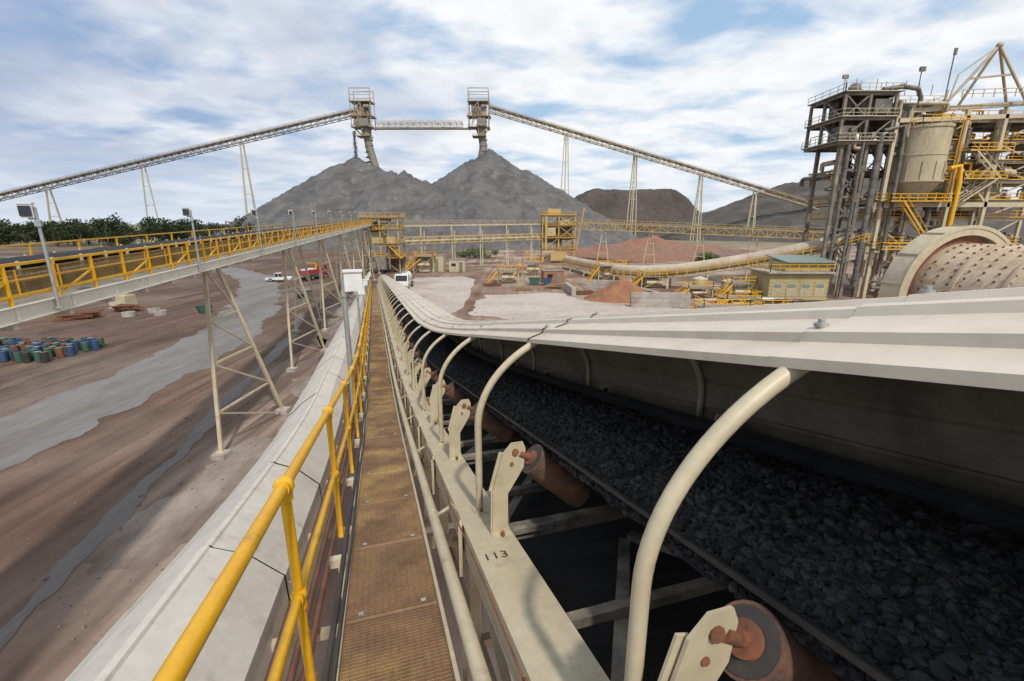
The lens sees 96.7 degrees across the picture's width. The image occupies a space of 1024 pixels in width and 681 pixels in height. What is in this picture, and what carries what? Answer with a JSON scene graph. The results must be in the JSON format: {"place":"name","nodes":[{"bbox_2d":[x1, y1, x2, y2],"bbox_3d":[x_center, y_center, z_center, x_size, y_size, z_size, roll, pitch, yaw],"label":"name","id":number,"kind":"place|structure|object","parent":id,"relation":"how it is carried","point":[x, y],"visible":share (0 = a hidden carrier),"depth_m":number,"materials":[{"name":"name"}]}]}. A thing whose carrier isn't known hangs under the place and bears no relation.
{"place":"outdoors","nodes":[
{"label":"outdoors","id":0,"kind":"place"},
{"bbox_2d":[0,255,282,470],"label":"gravel road","id":1,"kind":"structure","parent":0,"point":[82,409],"depth_m":34.64,"materials":[{"name":"grey gravel"}]},
{"bbox_2d":[264,272,293,281],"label":"white utility vehicle","id":2,"kind":"object","parent":1,"relation":"on","point":[276,276],"visible":0.8,"depth_m":95.86,"materials":[{"name":"paint"}]},
{"bbox_2d":[380,277,474,313],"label":"concrete pavement","id":3,"kind":"structure","parent":0,"point":[458,289],"depth_m":83.69,"materials":[{"name":"grey concrete"}]},
{"bbox_2d":[393,268,413,288],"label":"white tank truck","id":4,"kind":"object","parent":3,"relation":"on","point":[404,277],"visible":0.71,"depth_m":83.35,"materials":[{"name":"paint"}]},
{"bbox_2d":[0,224,903,680],"bbox_3d":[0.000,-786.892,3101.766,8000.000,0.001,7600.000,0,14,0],"label":"ground","id":5,"kind":"structure","parent":0,"point":[42,648],"depth_m":27.34,"materials":[{"name":"soil"}]},
{"bbox_2d":[0,337,7,345],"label":"oil drum","id":6,"kind":"object","parent":5,"relation":"on","point":[3,338],"visible":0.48,"depth_m":45.26,"materials":[{"name":"green paint"}]},
{"bbox_2d":[0,351,8,361],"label":"oil drum","id":7,"kind":"object","parent":5,"relation":"on","point":[4,357],"visible":1,"depth_m":40.54,"materials":[{"name":"blue paint"}]},
{"bbox_2d":[7,349,15,359],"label":"oil drum","id":8,"kind":"object","parent":5,"relation":"on","point":[9,354],"visible":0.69,"depth_m":41.04,"materials":[{"name":"blue paint"}]},
{"bbox_2d":[9,345,18,349],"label":"oil drum","id":9,"kind":"object","parent":5,"relation":"on","point":[16,347],"visible":0.52,"depth_m":42.38,"materials":[{"name":"orange metal"}]},
{"bbox_2d":[10,350,19,360],"bbox_3d":[-44.600,1.325,40.926,0.610,0.910,0.610,0,14,0],"label":"oil drum","id":10,"kind":"object","parent":5,"relation":"on","point":[12,355],"visible":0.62,"depth_m":40.68,"materials":[{"name":"black paint"}]},
{"bbox_2d":[13,351,22,361],"bbox_3d":[-43.884,1.434,40.501,0.610,0.910,0.610,0,14,0],"label":"oil drum","id":11,"kind":"object","parent":5,"relation":"on","point":[17,356],"visible":0.82,"depth_m":40.31,"materials":[{"name":"green paint"}]},
{"bbox_2d":[0,329,44,339],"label":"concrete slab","id":12,"kind":"object","parent":5,"relation":"on","point":[31,334],"visible":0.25,"depth_m":49.76,"materials":[{"name":"concrete"}]},
{"bbox_2d":[20,344,28,351],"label":"oil drum","id":13,"kind":"object","parent":5,"relation":"on","point":[22,347],"visible":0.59,"depth_m":42.56,"materials":[{"name":"orange paint"}]},
{"bbox_2d":[21,352,32,362],"bbox_3d":[-43.053,1.464,40.384,0.610,0.910,0.610,0,14,0],"label":"oil drum","id":14,"kind":"object","parent":5,"relation":"on","point":[26,357],"visible":1,"depth_m":40.22,"materials":[{"name":"black paint"}]},
{"bbox_2d":[23,347,31,351],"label":"oil drum","id":15,"kind":"object","parent":5,"relation":"on","point":[26,349],"visible":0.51,"depth_m":41.57,"materials":[{"name":"green paint"}]},
{"bbox_2d":[29,349,38,359],"bbox_3d":[-43.281,1.233,41.282,0.610,0.910,0.610,0,14,0],"label":"oil drum","id":16,"kind":"object","parent":5,"relation":"on","point":[32,350],"visible":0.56,"depth_m":41.03,"materials":[{"name":"green paint"}]},
{"bbox_2d":[32,351,41,361],"bbox_3d":[-42.270,1.402,40.625,0.610,0.910,0.610,0,14,0],"label":"oil drum","id":17,"kind":"object","parent":5,"relation":"on","point":[36,355],"visible":0.78,"depth_m":40.41,"materials":[{"name":"green paint"}]},
{"bbox_2d":[40,344,48,351],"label":"oil drum","id":18,"kind":"object","parent":5,"relation":"on","point":[44,346],"visible":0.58,"depth_m":42.56,"materials":[{"name":"green paint"}]},
{"bbox_2d":[39,351,50,361],"bbox_3d":[-41.566,1.437,40.488,0.610,0.910,0.610,0,14,0],"label":"oil drum","id":19,"kind":"object","parent":5,"relation":"on","point":[44,356],"visible":1,"depth_m":40.31,"materials":[{"name":"black paint"}]},
{"bbox_2d":[43,348,53,357],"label":"oil drum","id":20,"kind":"object","parent":5,"relation":"on","point":[50,352],"visible":0.71,"depth_m":41.52,"materials":[{"name":"green paint"}]},
{"bbox_2d":[48,346,56,355],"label":"oil drum","id":21,"kind":"object","parent":5,"relation":"on","point":[53,349],"visible":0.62,"depth_m":42.18,"materials":[{"name":"green paint"}]},
{"bbox_2d":[51,342,59,346],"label":"oil drum","id":22,"kind":"object","parent":5,"relation":"on","point":[57,344],"visible":0.57,"depth_m":43.43,"materials":[{"name":"green paint"}]},
{"bbox_2d":[54,347,64,357],"bbox_3d":[-41.644,1.071,41.908,0.610,0.910,0.610,0,14,0],"label":"oil drum","id":23,"kind":"object","parent":5,"relation":"on","point":[59,352],"visible":1,"depth_m":41.74,"materials":[{"name":"orange metal"}]},
{"bbox_2d":[60,342,67,352],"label":"oil drum","id":24,"kind":"object","parent":5,"relation":"on","point":[62,345],"visible":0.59,"depth_m":43.23,"materials":[{"name":"blue paint"}]},
{"bbox_2d":[60,339,68,343],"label":"oil drum","id":25,"kind":"object","parent":5,"relation":"on","point":[64,341],"visible":0.52,"depth_m":44.45,"materials":[{"name":"blue paint"}]},
{"bbox_2d":[65,345,75,355],"bbox_3d":[-41.191,0.938,42.426,0.610,0.910,0.610,0,14,0],"label":"oil drum","id":26,"kind":"object","parent":5,"relation":"on","point":[70,350],"visible":1,"depth_m":42.25,"materials":[{"name":"blue paint"}]},
{"bbox_2d":[71,340,78,349],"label":"oil drum","id":27,"kind":"object","parent":5,"relation":"on","point":[76,347],"visible":0.7,"depth_m":44.22,"materials":[{"name":"blue paint"}]},
{"bbox_2d":[50,309,103,321],"bbox_3d":[-55.973,-3.369,58.996,4.979,1.082,2.580,-6,16,-23],"label":"scrap steel stack","id":28,"kind":"object","parent":5,"relation":"on","point":[79,314],"visible":0.9,"depth_m":58.45,"materials":[{"name":"brown metal"}]},
{"bbox_2d":[77,340,85,349],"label":"oil drum","id":29,"kind":"object","parent":5,"relation":"on","point":[79,344],"visible":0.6,"depth_m":44.13,"materials":[{"name":"black paint"}]},
{"bbox_2d":[80,341,89,351],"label":"oil drum","id":30,"kind":"object","parent":5,"relation":"on","point":[85,347],"visible":1,"depth_m":43.70,"materials":[{"name":"green paint"}]},
{"bbox_2d":[90,340,99,349],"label":"oil drum","id":31,"kind":"object","parent":5,"relation":"on","point":[95,345],"visible":1,"depth_m":44.34,"materials":[{"name":"blue paint"}]},
{"bbox_2d":[95,337,104,346],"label":"oil drum","id":32,"kind":"object","parent":5,"relation":"on","point":[101,341],"visible":0.81,"depth_m":45.35,"materials":[{"name":"green paint"}]},
{"bbox_2d":[108,293,136,308],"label":"fuel tank","id":33,"kind":"object","parent":5,"relation":"on","point":[127,298],"visible":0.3,"depth_m":65.82,"materials":[{"name":"beige metal"}]},
{"bbox_2d":[107,304,143,312],"bbox_3d":[-54.046,-4.612,63.878,4.343,1.058,2.439,3,15,10],"label":"scrap steel stack","id":34,"kind":"object","parent":5,"relation":"on","point":[121,307],"visible":0.98,"depth_m":63.65,"materials":[{"name":"brown metal"}]},
{"bbox_2d":[0,212,254,246],"bbox_3d":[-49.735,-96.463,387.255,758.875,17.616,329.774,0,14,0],"label":"distant tree line","id":35,"kind":"object","parent":5,"relation":"on","point":[58,231],"visible":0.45,"depth_m":241.04,"materials":[{"name":"green plant"}]},
{"bbox_2d":[121,311,135,316],"bbox_3d":[-51.000,-3.518,60.537,1.500,0.600,1.500,0,14,0],"label":"concrete ring","id":36,"kind":"object","parent":5,"relation":"on","point":[128,314],"visible":1,"depth_m":60.13,"materials":[{"name":"grey concrete"}]},
{"bbox_2d":[0,312,304,649],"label":"drain channel","id":37,"kind":"object","parent":5,"relation":"on","point":[116,516],"visible":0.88,"depth_m":19.23,"materials":[{"name":"grey concrete"}]},
{"bbox_2d":[147,307,160,313],"bbox_3d":[-49.500,-4.141,62.958,1.500,0.600,1.500,0,14,0],"label":"concrete ring","id":38,"kind":"object","parent":5,"relation":"on","point":[150,310],"visible":0.73,"depth_m":62.33,"materials":[{"name":"grey concrete"}]},
{"bbox_2d":[153,309,167,315],"bbox_3d":[-47.500,-3.767,61.506,1.500,0.600,1.500,0,14,0],"label":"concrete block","id":39,"kind":"object","parent":5,"relation":"on","point":[162,312],"visible":1,"depth_m":61.02,"materials":[{"name":"grey concrete"}]},
{"bbox_2d":[0,218,380,460],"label":"conveyor gallery","id":40,"kind":"object","parent":5,"relation":"on","point":[140,263],"visible":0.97,"depth_m":21.25,"materials":[{"name":"yellow paint"},{"name":"grey steel"},{"name":"rubber"}]},
{"bbox_2d":[14,202,63,307],"bbox_3d":[-13.016,-2.309,12.560,0.412,2.877,0.302,-9,17,-30],"label":"floodlight pole","id":41,"kind":"object","parent":40,"relation":"attached to","point":[28,210],"visible":1,"depth_m":12.41,"materials":[{"name":"metal"}]},
{"bbox_2d":[181,207,201,270],"bbox_3d":[-14.863,-4.700,21.134,0.412,2.877,0.302,-9,17,-30],"label":"floodlight pole","id":42,"kind":"object","parent":40,"relation":"attached to","point":[187,211],"visible":1,"depth_m":21.03,"materials":[{"name":"metal"}]},
{"bbox_2d":[250,209,263,253],"bbox_3d":[-16.752,-7.144,29.902,0.412,2.877,0.302,-9,17,-30],"label":"floodlight pole","id":43,"kind":"object","parent":40,"relation":"attached to","point":[254,212],"visible":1,"depth_m":29.81,"materials":[{"name":"metal"}]},
{"bbox_2d":[288,210,296,244],"bbox_3d":[-18.642,-9.589,38.669,0.412,2.877,0.302,-9,17,-30],"label":"floodlight pole","id":44,"kind":"object","parent":40,"relation":"attached to","point":[290,212],"visible":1,"depth_m":38.55,"materials":[{"name":"metal"}]},
{"bbox_2d":[311,211,317,238],"bbox_3d":[-20.531,-12.033,47.437,0.412,2.877,0.302,-9,17,-30],"label":"floodlight pole","id":45,"kind":"object","parent":40,"relation":"attached to","point":[313,213],"visible":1,"depth_m":47.32,"materials":[{"name":"metal"}]},
{"bbox_2d":[195,305,212,312],"bbox_3d":[-42.500,-4.359,62.902,1.087,0.930,1.800,9,17,32],"label":"skip bin","id":46,"kind":"object","parent":5,"relation":"on","point":[200,308],"visible":0.63,"depth_m":62.41,"materials":[{"name":"green metal"}]},
{"bbox_2d":[65,292,371,680],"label":"hooded conveyor","id":47,"kind":"object","parent":5,"relation":"on","point":[138,640],"visible":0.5,"depth_m":5.36,"materials":[{"name":"metal"}]},
{"bbox_2d":[356,285,364,355],"bbox_3d":[-6.997,-0.920,21.330,0.431,3.333,0.318,-4,15,-17],"label":"floodlight pole","id":48,"kind":"object","parent":47,"relation":"attached to","point":[358,293],"visible":0.5,"depth_m":21.04,"materials":[{"name":"metal"}]},
{"bbox_2d":[362,279,367,311],"bbox_3d":[-10.185,-2.610,31.766,0.431,3.333,0.318,-4,15,-17],"label":"floodlight pole","id":49,"kind":"object","parent":47,"relation":"attached to","point":[364,281],"visible":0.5,"depth_m":31.34,"materials":[{"name":"metal"}]},
{"bbox_2d":[365,276,368,300],"bbox_3d":[-13.662,-4.453,43.152,0.431,3.333,0.318,-4,15,-17],"label":"floodlight pole","id":50,"kind":"object","parent":47,"relation":"attached to","point":[367,277],"visible":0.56,"depth_m":42.88,"materials":[{"name":"metal"}]},
{"bbox_2d":[54,283,394,575],"bbox_3d":[-18.524,-2.348,57.167,15.204,0.001,84.715,-3,15,-12],"label":"washed sand patch","id":51,"kind":"object","parent":5,"relation":"on","point":[160,524],"visible":0.34,"depth_m":19.69,"materials":[{"name":"beige sand"}]},
{"bbox_2d":[0,87,472,241],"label":"stacker conveyor","id":52,"kind":"object","parent":5,"relation":"on","point":[361,115],"visible":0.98,"depth_m":277.55,"materials":[{"name":"grey metal"}]},
{"bbox_2d":[0,293,492,680],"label":"loose stones","id":53,"kind":"object","parent":5,"relation":"on","point":[83,626],"visible":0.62,"depth_m":28.40,"materials":[{"name":"stone"}]},
{"bbox_2d":[296,289,312,303],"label":"equipment cabinet","id":54,"kind":"object","parent":5,"relation":"on","point":[301,300],"visible":0.59,"depth_m":69.83,"materials":[{"name":"grey metal"}]},
{"bbox_2d":[298,262,328,279],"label":"red truck","id":55,"kind":"object","parent":5,"relation":"on","point":[313,271],"visible":0.63,"depth_m":99.42,"materials":[{"name":"paint"}]},
{"bbox_2d":[357,213,420,272],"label":"transfer tower","id":56,"kind":"structure","parent":5,"relation":"on","point":[392,258],"depth_m":112.67,"materials":[{"name":"beige metal"}]},
{"bbox_2d":[405,251,435,272],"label":"access platform","id":57,"kind":"structure","parent":5,"relation":"on","point":[424,265],"depth_m":113.08,"materials":[{"name":"yellow paint"}]},
{"bbox_2d":[211,148,639,250],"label":"ore stockpile","id":58,"kind":"object","parent":5,"relation":"on","point":[489,186],"visible":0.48,"depth_m":245.46,"materials":[{"name":"grey gravel"}]},
{"bbox_2d":[415,254,445,271],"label":"cream shed","id":59,"kind":"structure","parent":5,"relation":"on","point":[439,263],"depth_m":115.75,"materials":[{"name":"paint"}]},
{"bbox_2d":[448,259,465,271],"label":"cream shed","id":60,"kind":"structure","parent":5,"relation":"on","point":[457,265],"depth_m":115.38,"materials":[{"name":"paint"}]},
{"bbox_2d":[454,251,470,256],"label":"bush","id":61,"kind":"object","parent":5,"relation":"on","point":[463,254],"visible":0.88,"depth_m":164.61,"materials":[{"name":"green plant"}]},
{"bbox_2d":[401,220,542,265],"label":"pipe rack","id":62,"kind":"object","parent":5,"relation":"on","point":[437,240],"visible":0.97,"depth_m":127.56,"materials":[{"name":"beige metal"}]},
{"bbox_2d":[466,246,486,257],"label":"bush","id":63,"kind":"object","parent":5,"relation":"on","point":[475,254],"visible":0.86,"depth_m":161.46,"materials":[{"name":"green plant"}]},
{"bbox_2d":[479,249,498,257],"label":"bush","id":64,"kind":"object","parent":5,"relation":"on","point":[494,253],"visible":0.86,"depth_m":160.21,"materials":[{"name":"green plant"}]},
{"bbox_2d":[482,282,501,286],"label":"scrap steel stack","id":65,"kind":"object","parent":5,"relation":"on","point":[492,284],"visible":1,"depth_m":89.63,"materials":[{"name":"brown metal"}]},
{"bbox_2d":[487,264,518,283],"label":"access platform","id":66,"kind":"structure","parent":5,"relation":"on","point":[507,277],"depth_m":92.83,"materials":[{"name":"yellow paint"}]},
{"bbox_2d":[514,286,532,290],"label":"timber stack","id":67,"kind":"object","parent":5,"relation":"on","point":[521,288],"visible":1,"depth_m":84.01,"materials":[{"name":"brown wood"}]},
{"bbox_2d":[513,257,544,275],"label":"access platform","id":68,"kind":"structure","parent":5,"relation":"on","point":[533,269],"depth_m":107.35,"materials":[{"name":"yellow paint"}]},
{"bbox_2d":[528,278,539,284],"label":"skip bin","id":69,"kind":"object","parent":5,"relation":"on","point":[533,281],"visible":1,"depth_m":91.21,"materials":[{"name":"green metal"}]},
{"bbox_2d":[542,278,551,284],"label":"skip bin","id":70,"kind":"object","parent":5,"relation":"on","point":[546,281],"visible":0.81,"depth_m":90.26,"materials":[{"name":"blue metal"}]},
{"bbox_2d":[541,269,564,282],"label":"storage container","id":71,"kind":"object","parent":5,"relation":"on","point":[556,275],"visible":0.89,"depth_m":94.53,"materials":[{"name":"orange paint"}]},
{"bbox_2d":[543,284,563,288],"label":"timber stack","id":72,"kind":"object","parent":5,"relation":"on","point":[554,286],"visible":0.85,"depth_m":85.30,"materials":[{"name":"brown wood"}]},
{"bbox_2d":[525,209,583,262],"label":"transfer tower","id":73,"kind":"structure","parent":5,"relation":"on","point":[560,231],"depth_m":141.37,"materials":[{"name":"yellow metal"}]},
{"bbox_2d":[564,282,575,295],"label":"concrete block wall","id":74,"kind":"structure","parent":5,"relation":"on","point":[569,288],"depth_m":79.18,"materials":[{"name":"grey concrete"}]},
{"bbox_2d":[576,290,594,294],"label":"scrap steel stack","id":75,"kind":"object","parent":5,"relation":"on","point":[589,292],"visible":0.66,"depth_m":79.02,"materials":[{"name":"brown metal"}]},
{"bbox_2d":[587,259,628,282],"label":"access platform","id":76,"kind":"structure","parent":5,"relation":"on","point":[605,275],"depth_m":94.89,"materials":[{"name":"yellow paint"}]},
{"bbox_2d":[589,280,631,290],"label":"concrete block wall","id":77,"kind":"structure","parent":5,"relation":"on","point":[595,285],"depth_m":81.28,"materials":[{"name":"grey concrete"}]},
{"bbox_2d":[577,278,646,302],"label":"red gravel pile","id":78,"kind":"object","parent":5,"relation":"on","point":[619,290],"visible":0.59,"depth_m":72.41,"materials":[{"name":"gravel"}]},
{"bbox_2d":[632,275,640,285],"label":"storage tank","id":79,"kind":"object","parent":5,"relation":"on","point":[633,280],"visible":0.25,"depth_m":90.15,"materials":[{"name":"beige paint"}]},
{"bbox_2d":[535,236,750,260],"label":"red soil mound","id":80,"kind":"object","parent":5,"relation":"on","point":[634,250],"visible":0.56,"depth_m":153.55,"materials":[{"name":"red soil"}]},
{"bbox_2d":[466,87,821,240],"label":"stacker conveyor","id":81,"kind":"object","parent":5,"relation":"on","point":[479,114],"visible":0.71,"depth_m":291.38,"materials":[{"name":"beige metal"}]},
{"bbox_2d":[634,269,668,287],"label":"access platform","id":82,"kind":"structure","parent":5,"relation":"on","point":[652,282],"depth_m":86.28,"materials":[{"name":"yellow paint"}]},
{"bbox_2d":[674,279,714,297],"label":"pump skid","id":83,"kind":"object","parent":5,"relation":"on","point":[697,288],"visible":0.85,"depth_m":75.11,"materials":[{"name":"yellow paint"}]},
{"bbox_2d":[376,275,1023,680],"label":"belt conveyor","id":84,"kind":"object","parent":5,"relation":"on","point":[814,491],"visible":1,"depth_m":2.52,"materials":[{"name":"white metal"}]},
{"bbox_2d":[152,280,460,680],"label":"grated walkway","id":85,"kind":"structure","parent":84,"relation":"attached to","point":[392,625],"depth_m":3.86,"materials":[{"name":"metal"}]},
{"bbox_2d":[340,269,362,411],"bbox_3d":[-4.199,0.070,12.318,0.587,3.931,0.446,-4,15,-17],"label":"junction box post","id":86,"kind":"object","parent":85,"relation":"attached to","point":[350,280],"visible":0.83,"depth_m":11.86,"materials":[{"name":"metal"}]},
{"bbox_2d":[692,276,707,290],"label":"storage tank","id":87,"kind":"object","parent":5,"relation":"on","point":[700,280],"visible":0.54,"depth_m":79.01,"materials":[{"name":"beige metal"}]},
{"bbox_2d":[696,251,716,260],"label":"bush","id":88,"kind":"object","parent":5,"relation":"on","point":[708,255],"visible":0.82,"depth_m":147.08,"materials":[{"name":"green plant"}]},
{"bbox_2d":[560,228,869,297],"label":"overland hooded conveyor","id":89,"kind":"object","parent":5,"relation":"on","point":[740,261],"visible":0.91,"depth_m":82.32,"materials":[{"name":"beige metal"}]},
{"bbox_2d":[687,296,750,308],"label":"access platform","id":90,"kind":"structure","parent":5,"relation":"on","point":[700,304],"depth_m":60.05,"materials":[{"name":"yellow paint"}]},
{"bbox_2d":[573,219,872,266],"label":"truss conveyor","id":91,"kind":"object","parent":5,"relation":"on","point":[724,228],"visible":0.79,"depth_m":130.63,"materials":[{"name":"metal"}]},
{"bbox_2d":[721,278,734,289],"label":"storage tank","id":92,"kind":"object","parent":5,"relation":"on","point":[726,284],"visible":0.3,"depth_m":79.45,"materials":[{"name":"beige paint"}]},
{"bbox_2d":[716,275,758,300],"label":"pump skid","id":93,"kind":"object","parent":5,"relation":"on","point":[740,290],"visible":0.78,"depth_m":72.89,"materials":[{"name":"yellow paint"}]},
{"bbox_2d":[714,288,763,304],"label":"access platform","id":94,"kind":"structure","parent":5,"relation":"on","point":[736,296],"depth_m":67.05,"materials":[{"name":"yellow paint"}]},
{"bbox_2d":[691,285,825,302],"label":"yard pipework","id":95,"kind":"object","parent":5,"relation":"on","point":[764,298],"visible":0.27,"depth_m":69.75,"materials":[{"name":"beige paint"}]},
{"bbox_2d":[746,298,792,305],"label":"access platform","id":96,"kind":"structure","parent":5,"relation":"on","point":[783,300],"depth_m":61.69,"materials":[{"name":"yellow paint"}]},
{"bbox_2d":[747,255,836,300],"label":"switchroom building","id":97,"kind":"structure","parent":5,"relation":"on","point":[805,277],"depth_m":70.64,"materials":[{"name":"paint"}]},
{"bbox_2d":[799,42,1023,298],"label":"processing plant","id":98,"kind":"object","parent":5,"relation":"on","point":[929,168],"visible":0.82,"depth_m":70.91,"materials":[{"name":"metal"}]},
{"bbox_2d":[878,225,1023,297],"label":"grinding mill","id":99,"kind":"object","parent":5,"relation":"on","point":[951,258],"visible":0.45,"depth_m":48.63,"materials":[{"name":"cream paint"},{"name":"rusty steel"}]},
{"bbox_2d":[0,0,1023,224],"label":"sky","id":100,"kind":"structure","parent":0,"point":[725,87],"materials":[{"name":"blue"}]},
{"bbox_2d":[468,293,681,318],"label":"concrete pavement","id":101,"kind":"structure","parent":0,"point":[520,306],"depth_m":66.83,"materials":[{"name":"grey concrete"}]},
{"bbox_2d":[630,292,690,307],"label":"concrete block wall","id":102,"kind":"structure","parent":101,"relation":"on","point":[662,299],"depth_m":66.54,"materials":[{"name":"grey concrete"}]},
{"bbox_2d":[575,188,698,233],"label":"waste rock hill","id":103,"kind":"structure","parent":0,"point":[661,206],"depth_m":406.78,"materials":[{"name":"stone"}]},
{"bbox_2d":[633,173,1023,243],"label":"grey rock hill","id":104,"kind":"structure","parent":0,"point":[771,212],"depth_m":333.14,"materials":[{"name":"grey stone"}]}
]}

